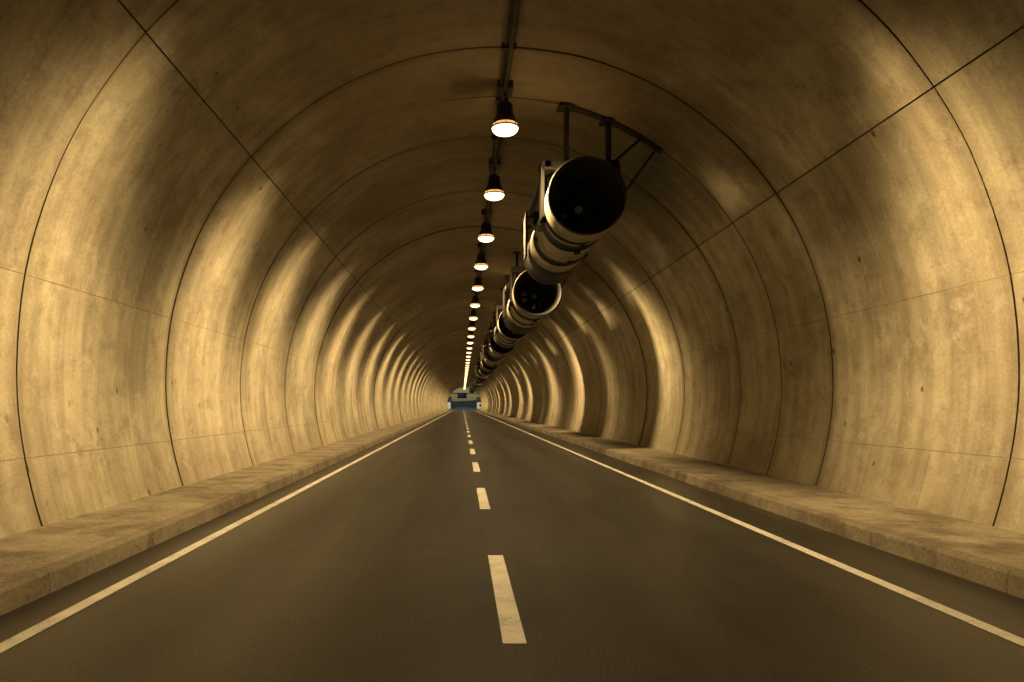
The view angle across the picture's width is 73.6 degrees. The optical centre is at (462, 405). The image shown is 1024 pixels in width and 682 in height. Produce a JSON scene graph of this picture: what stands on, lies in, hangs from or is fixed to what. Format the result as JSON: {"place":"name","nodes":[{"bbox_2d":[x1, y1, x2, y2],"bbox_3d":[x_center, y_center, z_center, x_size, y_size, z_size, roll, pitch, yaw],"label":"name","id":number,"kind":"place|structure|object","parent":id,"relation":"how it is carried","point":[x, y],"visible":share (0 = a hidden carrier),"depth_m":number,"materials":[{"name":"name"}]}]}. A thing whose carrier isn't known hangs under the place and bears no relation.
{"place":"outdoors","nodes":[
{"label":"outdoors","id":0,"kind":"place"},
{"bbox_2d":[0,409,450,615],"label":"sidewalk","id":1,"kind":"structure","parent":0,"point":[39,562],"depth_m":8.46,"materials":[{"name":"concrete"}]},
{"bbox_2d":[451,400,476,406],"bbox_3d":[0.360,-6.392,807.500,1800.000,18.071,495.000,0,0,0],"label":"wooded ridge","id":2,"kind":"structure","parent":0,"point":[472,403],"depth_m":674.87,"materials":[{"name":"green plant"}]},
{"bbox_2d":[449,387,478,400],"label":"sky","id":3,"kind":"structure","parent":0,"point":[470,397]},
{"bbox_2d":[0,407,1023,681],"bbox_3d":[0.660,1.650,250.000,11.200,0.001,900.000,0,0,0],"label":"road","id":4,"kind":"structure","parent":0,"point":[374,567],"depth_m":5.99,"materials":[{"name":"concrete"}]},
{"bbox_2d":[451,393,476,397],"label":"traffic sign","id":5,"kind":"object","parent":4,"relation":"on","point":[461,395],"visible":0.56,"depth_m":261.75,"materials":[{"name":"metal"}]},
{"bbox_2d":[0,408,1023,652],"bbox_3d":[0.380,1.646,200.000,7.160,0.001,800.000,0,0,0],"label":"road marking","id":6,"kind":"object","parent":4,"relation":"on","point":[510,624],"visible":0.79,"depth_m":6.31,"materials":[{"name":"paint"}]},
{"bbox_2d":[477,409,1023,598],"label":"sidewalk","id":7,"kind":"structure","parent":0,"point":[988,556],"depth_m":9.02,"materials":[{"name":"concrete"}]},
{"label":"ground","id":8,"kind":"structure","parent":0,"visible":0},
{"bbox_2d":[0,0,1023,538],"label":"road tunnel","id":9,"kind":"structure","parent":8,"relation":"on","point":[238,234],"depth_m":11.38,"materials":[{"name":"concrete"}]},
{"bbox_2d":[467,333,472,343],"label":"tunnel lamp","id":10,"kind":"object","parent":9,"relation":"attached to","point":[469,341],"visible":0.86,"depth_m":59.92,"materials":[{"name":"black"}]},
{"bbox_2d":[467,330,473,337],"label":"tunnel lamp","id":11,"kind":"object","parent":9,"relation":"attached to","point":[470,334],"visible":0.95,"depth_m":54.34,"materials":[{"name":"black metal"}]},
{"bbox_2d":[468,320,475,329],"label":"tunnel lamp","id":12,"kind":"object","parent":9,"relation":"attached to","point":[471,326],"visible":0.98,"depth_m":48.74,"materials":[{"name":"black metal"}]},
{"bbox_2d":[469,308,477,319],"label":"tunnel lamp","id":13,"kind":"object","parent":9,"relation":"attached to","point":[473,316],"visible":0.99,"depth_m":43.05,"materials":[{"name":"black metal"}]},
{"bbox_2d":[470,289,479,307],"bbox_3d":[0.700,-5.928,37.600,0.570,1.083,0.570,0,0,0],"label":"tunnel lamp","id":14,"kind":"object","parent":9,"relation":"attached to","point":[475,303],"visible":0.97,"depth_m":37.44,"materials":[{"name":"black metal"}]},
{"bbox_2d":[472,268,483,290],"bbox_3d":[0.720,-5.928,32.100,0.570,1.083,0.570,0,0,0],"label":"tunnel lamp","id":15,"kind":"object","parent":9,"relation":"attached to","point":[477,285],"visible":0.98,"depth_m":31.95,"materials":[{"name":"black metal"}]},
{"bbox_2d":[473,362,483,383],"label":"jet fan","id":16,"kind":"object","parent":9,"relation":"attached to","point":[475,381],"visible":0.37,"depth_m":97.19},
{"bbox_2d":[475,357,485,381],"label":"jet fan","id":17,"kind":"object","parent":9,"relation":"attached to","point":[477,379],"visible":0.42,"depth_m":87.70},
{"bbox_2d":[474,243,487,269],"bbox_3d":[0.745,-5.928,27.100,0.570,1.083,0.570,0,0,0],"label":"tunnel lamp","id":18,"kind":"object","parent":9,"relation":"attached to","point":[480,263],"visible":0.99,"depth_m":26.95,"materials":[{"name":"black metal"}]},
{"bbox_2d":[476,354,487,379],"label":"jet fan","id":19,"kind":"object","parent":9,"relation":"attached to","point":[479,376],"visible":0.32,"depth_m":79.03},
{"bbox_2d":[478,344,492,376],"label":"jet fan","id":20,"kind":"object","parent":9,"relation":"attached to","point":[482,372],"visible":0.34,"depth_m":69.33},
{"bbox_2d":[477,209,494,241],"bbox_3d":[0.780,-5.928,22.500,0.570,1.083,0.570,0,0,0],"label":"tunnel lamp","id":21,"kind":"object","parent":9,"relation":"attached to","point":[486,234],"visible":0.98,"depth_m":22.36,"materials":[{"name":"black metal"}]},
{"bbox_2d":[480,335,496,372],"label":"jet fan","id":22,"kind":"object","parent":9,"relation":"attached to","point":[485,367],"visible":0.48,"depth_m":60.10},
{"bbox_2d":[483,158,504,200],"bbox_3d":[0.835,-5.928,17.900,0.570,1.083,0.570,0,0,0],"label":"tunnel lamp","id":23,"kind":"object","parent":9,"relation":"attached to","point":[494,191],"visible":0.98,"depth_m":17.75,"materials":[{"name":"black metal"}]},
{"bbox_2d":[483,322,505,366],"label":"jet fan","id":24,"kind":"object","parent":9,"relation":"attached to","point":[488,361],"visible":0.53,"depth_m":50.90},
{"bbox_2d":[469,0,520,357],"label":"cable conduit","id":25,"kind":"object","parent":9,"relation":"attached to","point":[510,46],"visible":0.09,"depth_m":12.57,"materials":[{"name":"metal"}]},
{"bbox_2d":[487,304,515,359],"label":"jet fan","id":26,"kind":"object","parent":9,"relation":"attached to","point":[494,352],"visible":0.45,"depth_m":41.95},
{"bbox_2d":[491,78,518,136],"bbox_3d":[0.850,-5.928,13.600,0.570,1.083,0.570,0,0,0],"label":"tunnel lamp","id":27,"kind":"object","parent":9,"relation":"attached to","point":[505,124],"visible":0.99,"depth_m":13.46,"materials":[{"name":"black metal"}]},
{"bbox_2d":[493,275,528,347],"bbox_3d":[2.858,-4.652,34.600,2.446,3.104,5.600,0,0,0],"label":"jet fan","id":28,"kind":"object","parent":9,"relation":"attached to","point":[503,337],"visible":0.46,"depth_m":32.73},
{"bbox_2d":[503,225,566,333],"bbox_3d":[2.888,-4.577,25.600,2.487,3.235,6.000,0,0,0],"label":"jet fan","id":29,"kind":"object","parent":9,"relation":"attached to","point":[521,317],"visible":0.89,"depth_m":23.68},
{"bbox_2d":[523,102,657,284],"bbox_3d":[2.840,-4.757,16.000,2.440,2.904,5.600,0,0,0],"label":"jet fan","id":30,"kind":"object","parent":9,"relation":"attached to","point":[578,214],"visible":1,"depth_m":14.09},
{"bbox_2d":[570,106,663,153],"bbox_3d":[3.174,-5.718,14.150,1.933,0.933,0.220,0,0,0],"label":"ceiling mounting plate","id":31,"kind":"object","parent":9,"relation":"attached to","point":[627,130],"visible":0.94,"depth_m":14.12,"materials":[{"name":"metal"}]}
]}

